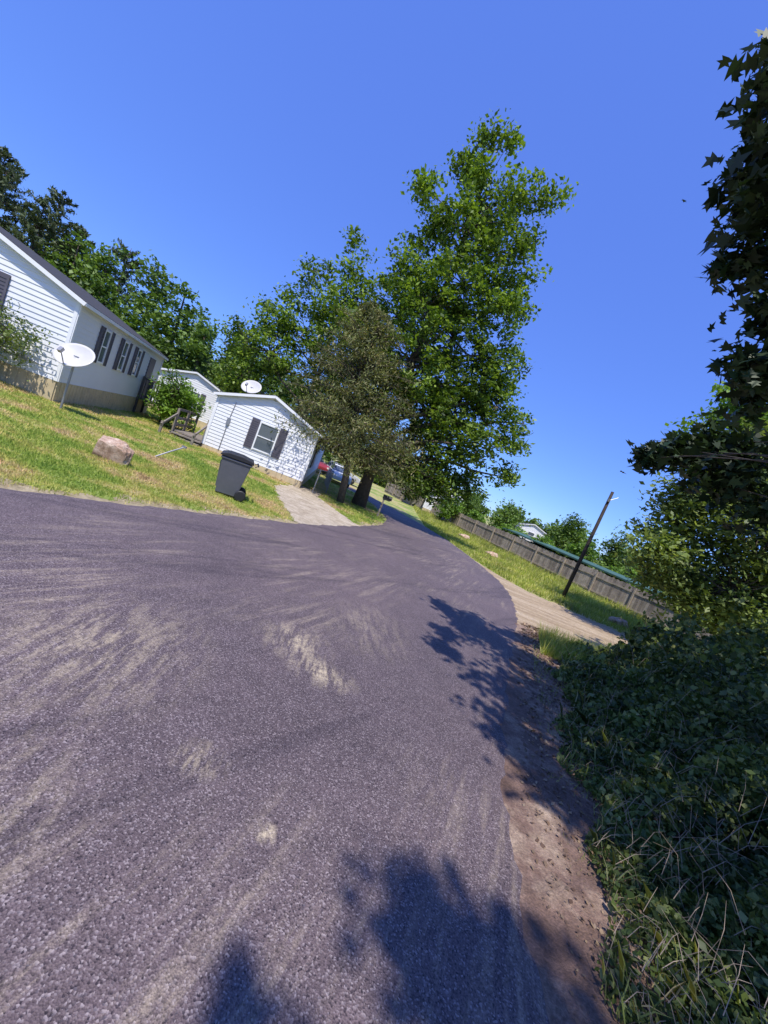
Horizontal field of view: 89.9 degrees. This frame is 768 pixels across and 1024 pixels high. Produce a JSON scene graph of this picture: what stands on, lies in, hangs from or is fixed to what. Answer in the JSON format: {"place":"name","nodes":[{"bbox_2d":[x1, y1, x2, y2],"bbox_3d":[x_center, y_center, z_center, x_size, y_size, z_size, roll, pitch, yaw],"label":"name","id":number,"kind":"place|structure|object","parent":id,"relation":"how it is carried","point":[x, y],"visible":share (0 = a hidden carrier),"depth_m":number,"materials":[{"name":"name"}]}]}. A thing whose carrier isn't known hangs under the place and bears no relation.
{"place":"outdoors","nodes":[
{"label":"outdoors","id":0,"kind":"place"},
{"bbox_2d":[0,481,549,1023],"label":"asphalt road","id":1,"kind":"structure","parent":0,"point":[252,771],"depth_m":1.91,"materials":[{"name":"grey asphalt"}]},
{"bbox_2d":[0,360,632,636],"bbox_3d":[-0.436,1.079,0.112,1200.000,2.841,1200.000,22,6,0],"label":"ground","id":2,"kind":"structure","parent":0,"point":[377,492],"depth_m":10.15,"materials":[{"name":"green plant"}]},
{"bbox_2d":[0,145,29,219],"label":"pine tree","id":3,"kind":"object","parent":2,"relation":"on","point":[5,153],"visible":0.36,"depth_m":31.93,"materials":[{"name":"green plant"}]},
{"bbox_2d":[0,162,32,233],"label":"pine tree","id":4,"kind":"object","parent":2,"relation":"on","point":[6,180],"visible":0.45,"depth_m":29.83,"materials":[{"name":"green plant"}]},
{"bbox_2d":[0,294,52,380],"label":"dark shrub","id":5,"kind":"object","parent":2,"relation":"on","point":[8,338],"visible":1,"depth_m":10.37,"materials":[{"name":"green plant"}]},
{"bbox_2d":[5,187,74,266],"bbox_3d":[-28.730,-19.162,30.452,6.061,11.767,6.442,22,6,0],"label":"pine tree","id":6,"kind":"object","parent":2,"relation":"on","point":[37,222],"visible":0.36,"depth_m":29.75,"materials":[{"name":"green plant"}]},
{"bbox_2d":[23,186,80,259],"bbox_3d":[-29.715,-21.029,33.395,6.345,13.930,6.768,22,6,0],"label":"pine tree","id":7,"kind":"object","parent":2,"relation":"on","point":[55,195],"visible":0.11,"depth_m":32.49,"materials":[{"name":"green plant"}]},
{"bbox_2d":[45,220,99,278],"bbox_3d":[-27.388,-18.599,32.909,6.267,11.322,6.198,24,6,24],"label":"pine tree","id":8,"kind":"object","parent":2,"relation":"on","point":[85,233],"visible":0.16,"depth_m":31.34,"materials":[{"name":"green plant"}]},
{"bbox_2d":[0,361,147,412],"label":"skirting","id":9,"kind":"object","parent":2,"relation":"on","point":[44,387],"visible":0.45,"depth_m":11.72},
{"bbox_2d":[0,239,162,399],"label":"siding walls","id":10,"kind":"structure","parent":9,"relation":"on","point":[42,299],"depth_m":10.99,"materials":[{"name":"white plastic"}]},
{"bbox_2d":[15,352,42,365],"bbox_3d":[-10.296,-4.454,10.817,1.203,0.173,0.080,20,6,-21],"label":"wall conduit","id":11,"kind":"object","parent":10,"relation":"attached to","point":[25,357],"depth_m":10.85,"materials":[{"name":"metal"}]},
{"bbox_2d":[0,271,144,377],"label":"shutters","id":12,"kind":"object","parent":10,"relation":"attached to","point":[5,278],"visible":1,"depth_m":13.69,"materials":[{"name":"grey plastic"}]},
{"bbox_2d":[0,226,166,357],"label":"roof","id":13,"kind":"structure","parent":10,"relation":"on","point":[79,291],"depth_m":13.22,"materials":[{"name":"grey"}]},
{"bbox_2d":[0,233,168,397],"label":"corner and rake trim","id":14,"kind":"object","parent":10,"relation":"attached to","point":[81,303],"visible":0.73,"depth_m":11.05,"materials":[{"name":"white plastic"}]},
{"bbox_2d":[96,329,142,376],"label":"window frames","id":15,"kind":"structure","parent":10,"relation":"attached to","point":[111,333],"depth_m":14.90,"materials":[{"name":"white plastic"}]},
{"bbox_2d":[98,332,141,373],"bbox_3d":[-11.419,-6.383,12.260,9.072,1.255,3.148,10,13,-65],"label":"window glass","id":16,"kind":"object","parent":15,"relation":"in","point":[103,349],"visible":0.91,"depth_m":15.03,"materials":[{"name":"grey glass"}]},
{"bbox_2d":[140,358,155,397],"bbox_3d":[-11.678,-6.590,18.968,0.050,2.000,0.900,20,6,-21],"label":"entry door","id":17,"kind":"structure","parent":10,"relation":"in","point":[150,367],"depth_m":18.90,"materials":[{"name":"grey"}]},
{"bbox_2d":[52,343,95,408],"bbox_3d":[-8.609,-3.650,10.438,0.818,1.970,0.823,26,7,39],"label":"satellite dish","id":18,"kind":"object","parent":2,"relation":"on","point":[72,355],"visible":1,"depth_m":10.46,"materials":[{"name":"metal"}]},
{"bbox_2d":[92,435,133,465],"bbox_3d":[-5.110,-1.145,7.306,0.570,0.480,0.420,28,16,-29],"label":"boulder","id":19,"kind":"object","parent":2,"relation":"on","point":[121,452],"visible":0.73,"depth_m":7.14,"materials":[{"name":"beige stone"}]},
{"bbox_2d":[100,237,147,311],"bbox_3d":[-24.657,-18.104,34.555,6.526,12.208,6.252,17,8,-43],"label":"pine tree","id":20,"kind":"object","parent":2,"relation":"on","point":[125,271],"visible":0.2,"depth_m":33.82,"materials":[{"name":"green plant"}]},
{"bbox_2d":[132,376,178,423],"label":"entry deck","id":21,"kind":"structure","parent":2,"relation":"on","point":[149,387],"depth_m":18.52,"materials":[{"name":"brown wood"}]},
{"bbox_2d":[156,445,186,456],"bbox_3d":[-5.574,-1.578,10.036,0.129,0.470,0.731,25,6,30],"label":"metal pipe","id":22,"kind":"object","parent":2,"relation":"on","point":[182,447],"visible":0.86,"depth_m":10.04,"materials":[{"name":"silver metal"}]},
{"bbox_2d":[138,362,211,435],"bbox_3d":[-9.712,-5.239,18.128,2.775,2.974,2.934,25,6,25],"label":"green shrub","id":23,"kind":"object","parent":2,"relation":"on","point":[172,398],"visible":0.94,"depth_m":17.61,"materials":[{"name":"green plant"}]},
{"bbox_2d":[148,404,206,429],"bbox_3d":[-15.365,-7.370,31.017,4.450,0.790,9.054,20,6,-20],"label":"skirting","id":24,"kind":"object","parent":2,"relation":"on","point":[201,424],"visible":0.02,"depth_m":27.16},
{"bbox_2d":[152,370,218,422],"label":"siding walls","id":25,"kind":"structure","parent":24,"relation":"on","point":[202,386],"depth_m":26.77,"materials":[{"name":"white plastic"}]},
{"bbox_2d":[161,368,221,391],"bbox_3d":[-14.648,-9.143,30.831,4.804,3.042,9.404,20,6,-20],"label":"corner and rake trim","id":26,"kind":"object","parent":25,"relation":"attached to","point":[210,383],"visible":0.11,"depth_m":26.27,"materials":[{"name":"white plastic"}]},
{"bbox_2d":[197,394,205,410],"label":"shutters","id":27,"kind":"object","parent":25,"relation":"attached to","point":[204,396],"visible":0.07,"depth_m":26.85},
{"bbox_2d":[158,408,208,445],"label":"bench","id":28,"kind":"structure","parent":2,"relation":"on","point":[193,435],"depth_m":16.59,"materials":[{"name":"grey wood"}]},
{"bbox_2d":[38,224,334,470],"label":"background deciduous trees","id":29,"kind":"object","parent":2,"relation":"on","point":[192,350],"visible":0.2,"depth_m":29.70,"materials":[{"name":"green plant"}]},
{"bbox_2d":[0,478,382,525],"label":"dry grass edge","id":30,"kind":"object","parent":2,"relation":"on","point":[18,487],"visible":0.58,"depth_m":5.37,"materials":[{"name":"plant"}]},
{"bbox_2d":[214,328,256,365],"bbox_3d":[-15.260,-13.652,39.753,6.172,10.368,6.898,17,7,-40],"label":"pine tree","id":31,"kind":"object","parent":2,"relation":"on","point":[248,335],"visible":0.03,"depth_m":38.73,"materials":[{"name":"green plant"}]},
{"bbox_2d":[215,450,258,501],"bbox_3d":[-3.435,-0.837,8.860,0.845,0.994,0.660,20,6,-22],"label":"wheeled trash bin","id":32,"kind":"object","parent":2,"relation":"on","point":[234,469],"visible":0.99,"depth_m":8.61,"materials":[{"name":"grey plastic"}]},
{"bbox_2d":[201,443,316,487],"bbox_3d":[-6.851,-2.984,24.407,4.500,0.710,15.054,21,6,-10],"label":"skirting","id":33,"kind":"object","parent":2,"relation":"on","point":[287,479],"visible":0.25,"depth_m":17.22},
{"bbox_2d":[204,395,324,480],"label":"siding walls","id":34,"kind":"structure","parent":33,"relation":"on","point":[291,461],"depth_m":16.80,"materials":[{"name":"white plastic"}]},
{"bbox_2d":[218,402,236,449],"bbox_3d":[-6.792,-3.710,16.603,0.140,2.201,0.060,21,6,-10],"label":"electric meter","id":35,"kind":"object","parent":34,"relation":"attached to","point":[228,421],"visible":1,"depth_m":16.57,"materials":[{"name":"metal"}]},
{"bbox_2d":[202,392,323,480],"bbox_3d":[-6.143,-4.733,24.223,4.854,3.072,15.404,21,6,-10],"label":"corner and rake trim","id":36,"kind":"object","parent":34,"relation":"attached to","point":[218,394],"visible":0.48,"depth_m":16.54,"materials":[{"name":"white plastic"}]},
{"bbox_2d":[214,391,319,433],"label":"roof","id":37,"kind":"structure","parent":34,"relation":"on","point":[272,395],"depth_m":16.54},
{"bbox_2d":[241,380,261,393],"bbox_3d":[-6.282,-5.508,17.907,0.794,1.348,0.808,18,7,-37],"label":"satellite dish","id":38,"kind":"object","parent":37,"relation":"on","point":[250,386],"visible":0.98,"depth_m":17.96,"materials":[{"name":"metal"}]},
{"bbox_2d":[243,417,318,467],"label":"shutters","id":39,"kind":"object","parent":34,"relation":"attached to","point":[252,432],"visible":0.85,"depth_m":16.90,"materials":[{"name":"grey plastic"}]},
{"bbox_2d":[251,421,317,466],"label":"window frames","id":40,"kind":"structure","parent":34,"relation":"attached to","point":[261,422],"depth_m":16.87,"materials":[{"name":"white plastic"}]},
{"bbox_2d":[253,423,277,453],"bbox_3d":[-4.357,-3.059,18.551,0.672,1.200,4.212,25,6,26],"label":"window glass","id":41,"kind":"object","parent":40,"relation":"in","point":[263,444],"visible":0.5,"depth_m":16.89,"materials":[{"name":"grey glass"}]},
{"bbox_2d":[258,352,285,394],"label":"pine tree","id":42,"kind":"object","parent":2,"relation":"on","point":[266,386],"visible":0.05,"depth_m":39.70,"materials":[{"name":"green plant"}]},
{"bbox_2d":[208,224,398,418],"bbox_3d":[-4.635,-10.114,24.074,11.604,15.199,6.622,22,6,0],"label":"oak tree","id":43,"kind":"object","parent":2,"relation":"on","point":[276,365],"visible":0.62,"depth_m":23.29,"materials":[{"name":"green plant"}]},
{"bbox_2d":[317,459,328,473],"bbox_3d":[-6.628,-4.718,35.498,1.800,1.446,4.480,17,7,-40],"label":"maroon parked car","id":44,"kind":"object","parent":2,"relation":"on","point":[323,466],"visible":0.16,"depth_m":34.10,"materials":[{"name":"paint"}]},
{"bbox_2d":[312,467,334,493],"bbox_3d":[-3.337,-1.964,22.623,0.591,1.322,10.030,21,6,-8],"label":"chain link fence","id":45,"kind":"object","parent":2,"relation":"on","point":[330,473],"visible":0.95,"depth_m":19.30,"materials":[{"name":"metal"}]},
{"bbox_2d":[325,464,351,487],"bbox_3d":[-3.792,-3.174,32.523,1.800,1.446,4.480,21,6,-15],"label":"white parked car","id":46,"kind":"object","parent":2,"relation":"on","point":[338,470],"visible":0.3,"depth_m":31.12,"materials":[{"name":"paint"}]},
{"bbox_2d":[321,461,359,484],"bbox_3d":[-4.446,-3.996,37.976,4.480,1.446,1.800,21,6,-10],"label":"grey parked car","id":47,"kind":"object","parent":2,"relation":"on","point":[331,463],"visible":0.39,"depth_m":37.38,"materials":[{"name":"paint"}]},
{"bbox_2d":[267,298,434,502],"bbox_3d":[-1.152,-5.104,18.628,8.752,9.675,8.438,23,6,15],"label":"red cedar tree","id":48,"kind":"object","parent":2,"relation":"on","point":[350,437],"visible":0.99,"depth_m":17.86,"materials":[{"name":"green plant"}]},
{"bbox_2d":[377,494,392,515],"bbox_3d":[0.002,-0.271,20.370,0.500,1.245,0.180,22,6,0],"label":"mailbox","id":49,"kind":"object","parent":2,"relation":"on","point":[387,498],"visible":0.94,"depth_m":20.29,"materials":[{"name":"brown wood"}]},
{"bbox_2d":[319,106,578,510],"bbox_3d":[3.955,-9.566,21.446,13.078,21.324,7.891,22,6,0],"label":"sweetgum tree","id":50,"kind":"object","parent":2,"relation":"on","point":[481,222],"visible":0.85,"depth_m":20.13,"materials":[{"name":"green plant"}]},
{"bbox_2d":[434,497,464,522],"bbox_3d":[6.577,-0.240,38.958,3.023,3.155,3.208,22,6,0],"label":"green shrub","id":51,"kind":"object","parent":2,"relation":"on","point":[447,512],"visible":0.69,"depth_m":38.37,"materials":[{"name":"green plant"}]},
{"bbox_2d":[203,371,699,601],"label":"distant trees","id":52,"kind":"object","parent":2,"relation":"on","point":[523,513],"visible":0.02,"depth_m":69.40,"materials":[{"name":"green plant"}]},
{"bbox_2d":[467,509,485,522],"bbox_3d":[9.496,1.160,39.376,2.897,2.672,2.992,19,6,-29],"label":"green shrub","id":53,"kind":"object","parent":2,"relation":"on","point":[475,515],"visible":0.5,"depth_m":39.35,"materials":[{"name":"green plant"}]},
{"bbox_2d":[485,551,497,556],"bbox_3d":[6.739,2.707,24.115,0.872,0.484,0.693,22,6,0],"label":"boulder","id":54,"kind":"object","parent":2,"relation":"on","point":[495,554],"visible":0.44,"depth_m":23.92,"materials":[{"name":"beige stone"}]},
{"bbox_2d":[495,519,528,539],"bbox_3d":[11.622,2.179,35.570,3.378,3.056,3.081,22,6,0],"label":"green shrub","id":55,"kind":"object","parent":2,"relation":"on","point":[509,526],"visible":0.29,"depth_m":35.50,"materials":[{"name":"green plant"}]},
{"bbox_2d":[529,533,555,551],"bbox_3d":[13.232,3.243,32.744,2.796,2.804,2.773,22,6,0],"label":"green shrub","id":56,"kind":"object","parent":2,"relation":"on","point":[543,539],"visible":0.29,"depth_m":32.50,"materials":[{"name":"green plant"}]},
{"bbox_2d":[384,481,718,654],"bbox_3d":[12.095,3.376,28.206,0.125,2.514,58.080,19,6,-28],"label":"wooden privacy fence","id":57,"kind":"object","parent":2,"relation":"on","point":[589,579],"visible":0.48,"depth_m":27.18,"materials":[{"name":"grey wood"}]},
{"bbox_2d":[413,505,715,654],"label":"roadside weeds","id":58,"kind":"object","parent":2,"relation":"on","point":[532,575],"visible":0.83,"depth_m":20.89,"materials":[{"name":"green plant"}]},
{"bbox_2d":[460,486,688,602],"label":"trees behind fence","id":59,"kind":"object","parent":2,"relation":"on","point":[566,532],"visible":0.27,"depth_m":42.88,"materials":[{"name":"green plant"}]},
{"bbox_2d":[559,541,601,568],"bbox_3d":[16.297,4.064,32.136,3.282,3.673,3.652,22,6,0],"label":"green shrub","id":60,"kind":"object","parent":2,"relation":"on","point":[591,555],"visible":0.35,"depth_m":31.47,"materials":[{"name":"green plant"}]},
{"bbox_2d":[562,491,617,598],"bbox_3d":[8.876,1.622,16.684,0.443,5.301,0.204,22,6,0],"label":"utility pole","id":61,"kind":"object","parent":2,"relation":"on","point":[576,568],"visible":0.87,"depth_m":16.65,"materials":[{"name":"wood"}]},
{"bbox_2d":[503,527,703,638],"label":"green roof shed","id":62,"kind":"structure","parent":2,"relation":"on","point":[603,569],"depth_m":28.20,"materials":[{"name":"weathered wood boards"},{"name":"green painted metal"}]},
{"bbox_2d":[608,616,627,627],"bbox_3d":[9.570,4.519,15.735,0.792,0.440,0.630,22,6,0],"label":"boulder","id":63,"kind":"object","parent":2,"relation":"on","point":[614,619],"visible":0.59,"depth_m":15.56,"materials":[{"name":"beige stone"}]},
{"bbox_2d":[604,565,636,585],"bbox_3d":[17.809,5.292,29.442,2.659,3.004,3.177,27,7,41],"label":"green shrub","id":64,"kind":"object","parent":2,"relation":"on","point":[620,570],"visible":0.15,"depth_m":28.94,"materials":[{"name":"green plant"}]},
{"bbox_2d":[548,593,767,1023],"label":"undergrowth plants","id":65,"kind":"object","parent":2,"relation":"on","point":[688,694],"visible":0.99,"depth_m":2.77,"materials":[{"name":"green plant"}]},
{"bbox_2d":[599,417,767,667],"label":"privet tree","id":66,"kind":"object","parent":2,"relation":"on","point":[664,550],"visible":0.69,"depth_m":11.32,"materials":[{"name":"green plant"}]},
{"bbox_2d":[620,27,767,539],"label":"overhanging sweetgum tree","id":67,"kind":"object","parent":2,"relation":"on","point":[733,472],"visible":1,"depth_m":3.44,"materials":[{"name":"green plant"}]},
{"bbox_2d":[665,379,767,438],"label":"ash tree","id":68,"kind":"object","parent":2,"relation":"on","point":[722,403],"visible":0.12,"depth_m":13.14,"materials":[{"name":"green plant"}]},
{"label":"skirting","id":69,"kind":"object","parent":2,"relation":"on","visible":0},
{"bbox_2d":[424,490,458,509],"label":"siding walls","id":70,"kind":"structure","parent":69,"relation":"on","point":[427,506],"depth_m":42.87,"materials":[{"name":"white plastic"}]},
{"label":"skirting","id":71,"kind":"object","parent":2,"relation":"on","visible":0},
{"bbox_2d":[515,524,544,541],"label":"siding walls","id":72,"kind":"structure","parent":71,"relation":"on","point":[536,530],"depth_m":55.19,"materials":[{"name":"white plastic"}]},
{"bbox_2d":[275,484,358,525],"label":"gravel driveway","id":73,"kind":"structure","parent":0,"point":[303,504],"depth_m":13.05,"materials":[{"name":"grey gravel"}]},
{"bbox_2d":[0,0,767,597],"label":"sky","id":74,"kind":"structure","parent":0,"point":[227,143],"materials":[{"name":"blue"}]},
{"bbox_2d":[477,562,628,649],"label":"dirt side road","id":75,"kind":"structure","parent":0,"point":[533,608],"depth_m":11.55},
{"bbox_2d":[530,620,624,670],"bbox_3d":[4.096,2.720,7.634,2.639,0.507,3.279,23,6,14],"label":"tall grass clump","id":76,"kind":"object","parent":75,"relation":"on","point":[551,642],"visible":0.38,"depth_m":6.94,"materials":[{"name":"green plant"}]},
{"bbox_2d":[500,623,767,1023],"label":"soil verge","id":77,"kind":"structure","parent":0,"point":[549,934],"depth_m":2.17,"materials":[{"name":"brown soil"}]},
{"bbox_2d":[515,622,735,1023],"bbox_3d":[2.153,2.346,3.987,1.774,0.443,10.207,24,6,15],"label":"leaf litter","id":78,"kind":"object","parent":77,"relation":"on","point":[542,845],"visible":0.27,"depth_m":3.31,"materials":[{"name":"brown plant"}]},
{"bbox_2d":[533,637,717,940],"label":"verge grass","id":79,"kind":"structure","parent":77,"relation":"on","point":[562,731],"depth_m":4.58,"materials":[{"name":"green plant"}]}
]}

